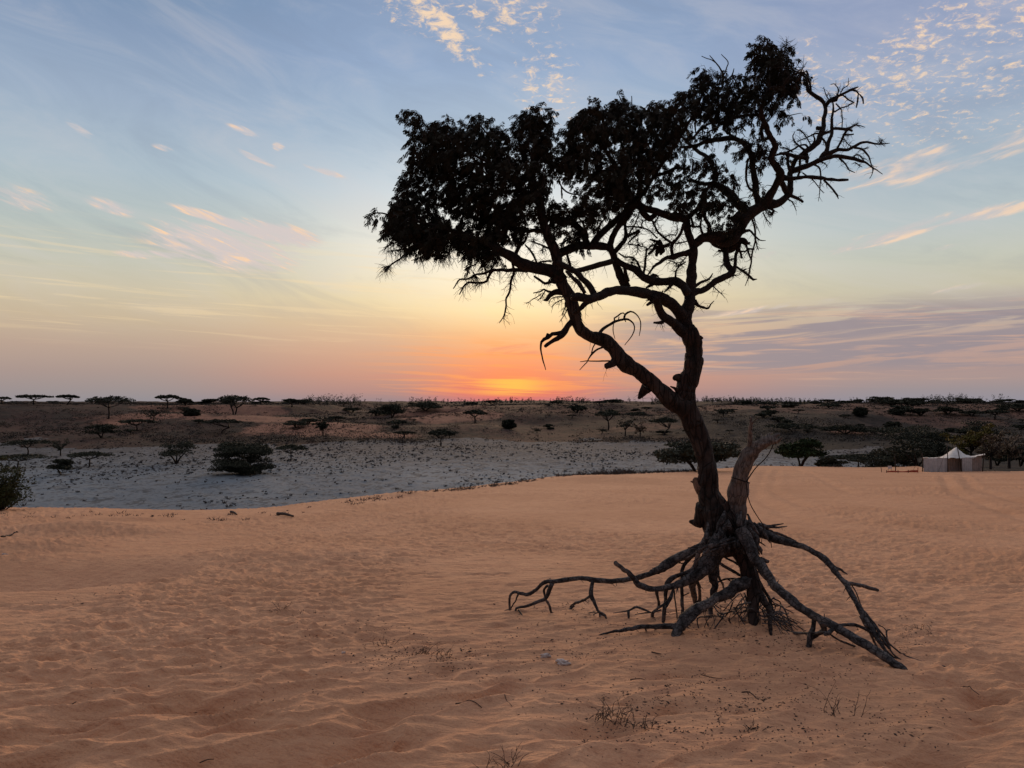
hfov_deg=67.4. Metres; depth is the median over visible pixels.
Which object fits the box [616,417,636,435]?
bare tree
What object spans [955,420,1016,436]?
thorn tree
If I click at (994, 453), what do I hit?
tree
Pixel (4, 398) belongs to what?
umbrella tree
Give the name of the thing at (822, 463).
thorn bush
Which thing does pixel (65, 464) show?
thorn tree
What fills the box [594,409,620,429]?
umbrella tree
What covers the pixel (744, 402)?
thorn bush
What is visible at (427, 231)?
gnarled tree
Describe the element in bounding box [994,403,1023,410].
thorn bush
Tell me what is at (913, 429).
thorn tree
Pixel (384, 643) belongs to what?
dry plant
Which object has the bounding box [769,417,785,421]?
thorn bush
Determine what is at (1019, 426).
thorn bush
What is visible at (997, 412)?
umbrella tree
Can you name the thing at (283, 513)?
stick
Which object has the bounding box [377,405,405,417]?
thorn tree
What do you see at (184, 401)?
thorn tree
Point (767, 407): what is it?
umbrella tree
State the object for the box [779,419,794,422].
thorn bush
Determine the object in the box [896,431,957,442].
thorn tree
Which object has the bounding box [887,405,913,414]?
thorn bush
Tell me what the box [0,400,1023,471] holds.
hills
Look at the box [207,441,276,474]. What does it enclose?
round bush
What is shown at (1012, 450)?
tree
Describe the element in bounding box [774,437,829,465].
leafy tree
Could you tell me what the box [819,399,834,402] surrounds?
umbrella tree
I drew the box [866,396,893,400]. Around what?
thorn bush
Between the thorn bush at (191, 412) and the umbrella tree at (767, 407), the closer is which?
the thorn bush at (191, 412)
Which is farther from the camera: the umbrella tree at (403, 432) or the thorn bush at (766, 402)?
the thorn bush at (766, 402)
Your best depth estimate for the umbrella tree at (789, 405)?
275.93 m
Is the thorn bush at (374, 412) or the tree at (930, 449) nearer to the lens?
the tree at (930, 449)
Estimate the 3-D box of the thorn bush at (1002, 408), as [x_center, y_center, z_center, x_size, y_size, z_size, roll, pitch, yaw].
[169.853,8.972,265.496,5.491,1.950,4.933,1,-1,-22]
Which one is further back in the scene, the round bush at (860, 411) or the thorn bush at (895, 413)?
the thorn bush at (895, 413)
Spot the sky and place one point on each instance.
(187, 187)
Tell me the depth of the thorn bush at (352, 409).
356.78 m
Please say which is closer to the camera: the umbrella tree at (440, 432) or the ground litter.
the ground litter
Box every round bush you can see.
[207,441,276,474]
[501,419,516,428]
[852,407,868,415]
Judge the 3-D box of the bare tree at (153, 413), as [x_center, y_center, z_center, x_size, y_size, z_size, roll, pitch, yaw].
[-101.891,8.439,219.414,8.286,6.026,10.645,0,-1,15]
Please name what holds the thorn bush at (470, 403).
on the hills
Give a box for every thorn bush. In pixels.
[182,408,200,415]
[283,420,308,427]
[288,399,312,404]
[298,418,317,422]
[327,416,345,420]
[342,407,361,411]
[368,410,381,415]
[386,420,409,424]
[463,402,477,405]
[566,405,587,412]
[601,399,623,402]
[627,412,646,414]
[713,409,730,416]
[740,400,752,404]
[755,412,771,416]
[756,401,777,404]
[761,410,778,415]
[765,422,820,430]
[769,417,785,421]
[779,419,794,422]
[813,459,848,466]
[816,403,841,407]
[819,425,870,433]
[819,453,893,466]
[860,449,919,466]
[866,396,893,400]
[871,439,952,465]
[879,399,900,404]
[882,421,902,427]
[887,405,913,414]
[887,408,905,414]
[897,400,927,405]
[902,398,923,401]
[907,408,930,415]
[931,406,962,413]
[944,427,956,432]
[952,398,985,402]
[954,429,976,434]
[959,410,985,414]
[976,449,1012,465]
[993,407,1009,410]
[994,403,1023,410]
[1000,444,1023,466]
[1008,400,1023,402]
[1009,425,1023,428]
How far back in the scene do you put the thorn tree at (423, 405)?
300.41 m
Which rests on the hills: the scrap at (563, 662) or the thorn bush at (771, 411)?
the thorn bush at (771, 411)
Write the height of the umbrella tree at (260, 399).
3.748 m
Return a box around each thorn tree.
[46,459,73,473]
[50,438,71,455]
[81,423,122,437]
[84,395,135,418]
[158,441,197,463]
[178,398,193,404]
[312,417,328,434]
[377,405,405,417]
[408,402,443,410]
[868,424,937,446]
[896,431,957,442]
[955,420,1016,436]
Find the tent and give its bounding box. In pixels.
[913,446,995,471]
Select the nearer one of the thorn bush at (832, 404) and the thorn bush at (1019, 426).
the thorn bush at (1019, 426)
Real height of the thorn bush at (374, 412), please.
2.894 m
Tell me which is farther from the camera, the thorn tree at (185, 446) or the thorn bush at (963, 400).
the thorn bush at (963, 400)
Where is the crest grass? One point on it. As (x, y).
(615, 472)
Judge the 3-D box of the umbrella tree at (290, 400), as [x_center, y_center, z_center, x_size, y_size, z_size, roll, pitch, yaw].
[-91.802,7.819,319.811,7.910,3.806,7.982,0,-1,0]
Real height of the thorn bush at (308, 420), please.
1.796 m
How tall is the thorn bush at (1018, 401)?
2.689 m
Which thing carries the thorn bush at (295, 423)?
on the hills
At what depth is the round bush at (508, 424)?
210.75 m
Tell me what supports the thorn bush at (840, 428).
on the hills
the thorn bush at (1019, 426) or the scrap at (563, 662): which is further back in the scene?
the thorn bush at (1019, 426)
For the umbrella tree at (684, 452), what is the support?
on the basin floor
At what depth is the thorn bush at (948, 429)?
206.13 m
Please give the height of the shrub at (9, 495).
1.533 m
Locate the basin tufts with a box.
[0,440,923,509]
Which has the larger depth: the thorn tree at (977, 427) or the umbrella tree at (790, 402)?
the umbrella tree at (790, 402)
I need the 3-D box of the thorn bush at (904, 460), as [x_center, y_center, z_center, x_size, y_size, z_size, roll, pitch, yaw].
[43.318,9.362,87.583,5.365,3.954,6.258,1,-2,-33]
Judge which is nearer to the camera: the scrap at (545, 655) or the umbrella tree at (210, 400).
the scrap at (545, 655)
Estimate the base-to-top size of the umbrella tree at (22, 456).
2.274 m
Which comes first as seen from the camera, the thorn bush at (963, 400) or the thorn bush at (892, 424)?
the thorn bush at (892, 424)
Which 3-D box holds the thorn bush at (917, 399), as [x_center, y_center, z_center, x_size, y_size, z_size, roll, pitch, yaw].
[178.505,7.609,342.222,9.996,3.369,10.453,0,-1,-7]
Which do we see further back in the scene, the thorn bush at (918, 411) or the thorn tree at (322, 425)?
the thorn bush at (918, 411)
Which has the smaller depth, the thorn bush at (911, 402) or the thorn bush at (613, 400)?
the thorn bush at (911, 402)
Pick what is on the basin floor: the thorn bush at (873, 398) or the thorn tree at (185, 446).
the thorn tree at (185, 446)
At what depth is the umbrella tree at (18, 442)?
131.50 m
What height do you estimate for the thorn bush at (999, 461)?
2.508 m
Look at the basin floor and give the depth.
100.39 m
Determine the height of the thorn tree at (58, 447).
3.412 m
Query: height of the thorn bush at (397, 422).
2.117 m
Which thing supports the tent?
on the sand dune
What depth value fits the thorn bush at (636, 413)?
271.53 m
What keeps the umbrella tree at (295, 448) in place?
on the basin floor
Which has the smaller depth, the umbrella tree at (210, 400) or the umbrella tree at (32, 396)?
the umbrella tree at (32, 396)
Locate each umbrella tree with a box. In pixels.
[0,396,11,403]
[0,453,52,467]
[1,439,51,453]
[16,394,53,403]
[55,394,79,404]
[66,451,114,466]
[118,419,156,429]
[154,394,182,407]
[201,399,218,403]
[201,419,244,432]
[217,395,254,414]
[253,397,269,404]
[275,444,307,460]
[282,398,301,406]
[393,431,415,437]
[428,429,455,445]
[463,409,487,422]
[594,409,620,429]
[648,417,677,434]
[653,440,740,471]
[759,406,775,409]
[781,404,799,407]
[782,402,798,403]
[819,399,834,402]
[979,410,1009,418]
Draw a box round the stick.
[276,512,293,516]
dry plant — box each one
[370,638,397,646]
[397,642,443,654]
[431,646,453,658]
[474,742,531,767]
[576,697,642,725]
[614,710,663,729]
[739,718,771,732]
[798,682,870,716]
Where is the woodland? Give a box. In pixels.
[282,393,1008,410]
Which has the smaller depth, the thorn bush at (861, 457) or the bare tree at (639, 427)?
the thorn bush at (861, 457)
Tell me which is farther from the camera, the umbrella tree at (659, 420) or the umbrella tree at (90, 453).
the umbrella tree at (659, 420)
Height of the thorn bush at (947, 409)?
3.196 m
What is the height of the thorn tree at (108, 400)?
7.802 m
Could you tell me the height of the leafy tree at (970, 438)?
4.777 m
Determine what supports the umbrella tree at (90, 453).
on the basin floor
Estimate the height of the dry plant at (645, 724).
0.102 m
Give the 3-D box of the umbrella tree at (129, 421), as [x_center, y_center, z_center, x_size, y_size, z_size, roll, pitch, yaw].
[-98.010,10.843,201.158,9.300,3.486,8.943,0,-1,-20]
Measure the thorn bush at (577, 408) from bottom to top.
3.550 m
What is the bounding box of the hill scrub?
[0,401,1023,443]
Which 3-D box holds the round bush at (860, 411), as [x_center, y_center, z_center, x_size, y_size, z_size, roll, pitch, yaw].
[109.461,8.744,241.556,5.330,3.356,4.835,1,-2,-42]
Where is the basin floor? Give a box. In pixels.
[0,437,905,509]
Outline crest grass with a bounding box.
[1,462,864,520]
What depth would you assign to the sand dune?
6.60 m
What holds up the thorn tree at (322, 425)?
on the hills
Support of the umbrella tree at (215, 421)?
on the hills
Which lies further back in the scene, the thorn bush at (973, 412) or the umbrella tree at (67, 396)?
the umbrella tree at (67, 396)
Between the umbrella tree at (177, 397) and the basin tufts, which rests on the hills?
the umbrella tree at (177, 397)
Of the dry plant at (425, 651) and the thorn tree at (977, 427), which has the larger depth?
the thorn tree at (977, 427)
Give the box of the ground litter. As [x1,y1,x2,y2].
[32,506,982,767]
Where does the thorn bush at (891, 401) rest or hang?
on the hills
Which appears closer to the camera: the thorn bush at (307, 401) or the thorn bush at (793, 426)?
the thorn bush at (793, 426)
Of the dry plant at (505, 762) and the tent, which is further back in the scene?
the tent
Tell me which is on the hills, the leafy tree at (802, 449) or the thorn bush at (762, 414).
the thorn bush at (762, 414)
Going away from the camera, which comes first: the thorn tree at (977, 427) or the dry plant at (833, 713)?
the dry plant at (833, 713)
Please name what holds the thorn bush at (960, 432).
on the hills
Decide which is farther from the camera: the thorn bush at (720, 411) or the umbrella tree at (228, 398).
the umbrella tree at (228, 398)
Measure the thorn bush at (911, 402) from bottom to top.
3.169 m
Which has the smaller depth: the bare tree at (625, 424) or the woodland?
the bare tree at (625, 424)
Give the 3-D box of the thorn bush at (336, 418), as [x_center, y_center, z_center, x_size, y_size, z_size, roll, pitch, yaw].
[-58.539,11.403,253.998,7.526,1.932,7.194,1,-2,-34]
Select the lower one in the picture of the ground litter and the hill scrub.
the ground litter
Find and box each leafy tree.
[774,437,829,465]
[939,423,995,455]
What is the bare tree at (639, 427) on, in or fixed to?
on the hills
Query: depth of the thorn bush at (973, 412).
252.57 m
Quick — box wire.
[731,444,773,542]
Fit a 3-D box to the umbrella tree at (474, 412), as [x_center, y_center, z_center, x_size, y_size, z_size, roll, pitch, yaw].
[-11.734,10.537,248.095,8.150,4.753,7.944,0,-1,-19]
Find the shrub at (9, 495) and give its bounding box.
[0,455,36,509]
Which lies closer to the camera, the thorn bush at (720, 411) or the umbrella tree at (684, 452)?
the umbrella tree at (684, 452)
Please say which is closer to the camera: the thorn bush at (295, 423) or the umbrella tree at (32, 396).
the thorn bush at (295, 423)
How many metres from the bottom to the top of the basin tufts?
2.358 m
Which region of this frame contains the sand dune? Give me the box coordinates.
[0,466,1023,767]
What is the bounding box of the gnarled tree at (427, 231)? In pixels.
[363,35,946,683]
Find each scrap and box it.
[540,653,550,657]
[555,659,570,665]
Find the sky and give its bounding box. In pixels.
[0,0,1023,401]
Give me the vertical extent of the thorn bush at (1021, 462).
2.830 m
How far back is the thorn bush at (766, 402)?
353.67 m
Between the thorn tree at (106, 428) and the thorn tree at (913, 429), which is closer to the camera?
the thorn tree at (913, 429)
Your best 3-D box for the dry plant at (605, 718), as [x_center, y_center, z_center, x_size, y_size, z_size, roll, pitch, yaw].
[0.584,1.932,4.549,0.283,0.142,0.384,-1,-2,40]
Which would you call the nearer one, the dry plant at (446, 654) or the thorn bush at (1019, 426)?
the dry plant at (446, 654)
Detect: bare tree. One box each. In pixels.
[131,403,171,420]
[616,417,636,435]
[628,421,647,436]
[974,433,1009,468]
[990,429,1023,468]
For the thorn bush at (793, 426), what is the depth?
187.28 m
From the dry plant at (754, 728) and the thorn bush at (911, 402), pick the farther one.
the thorn bush at (911, 402)

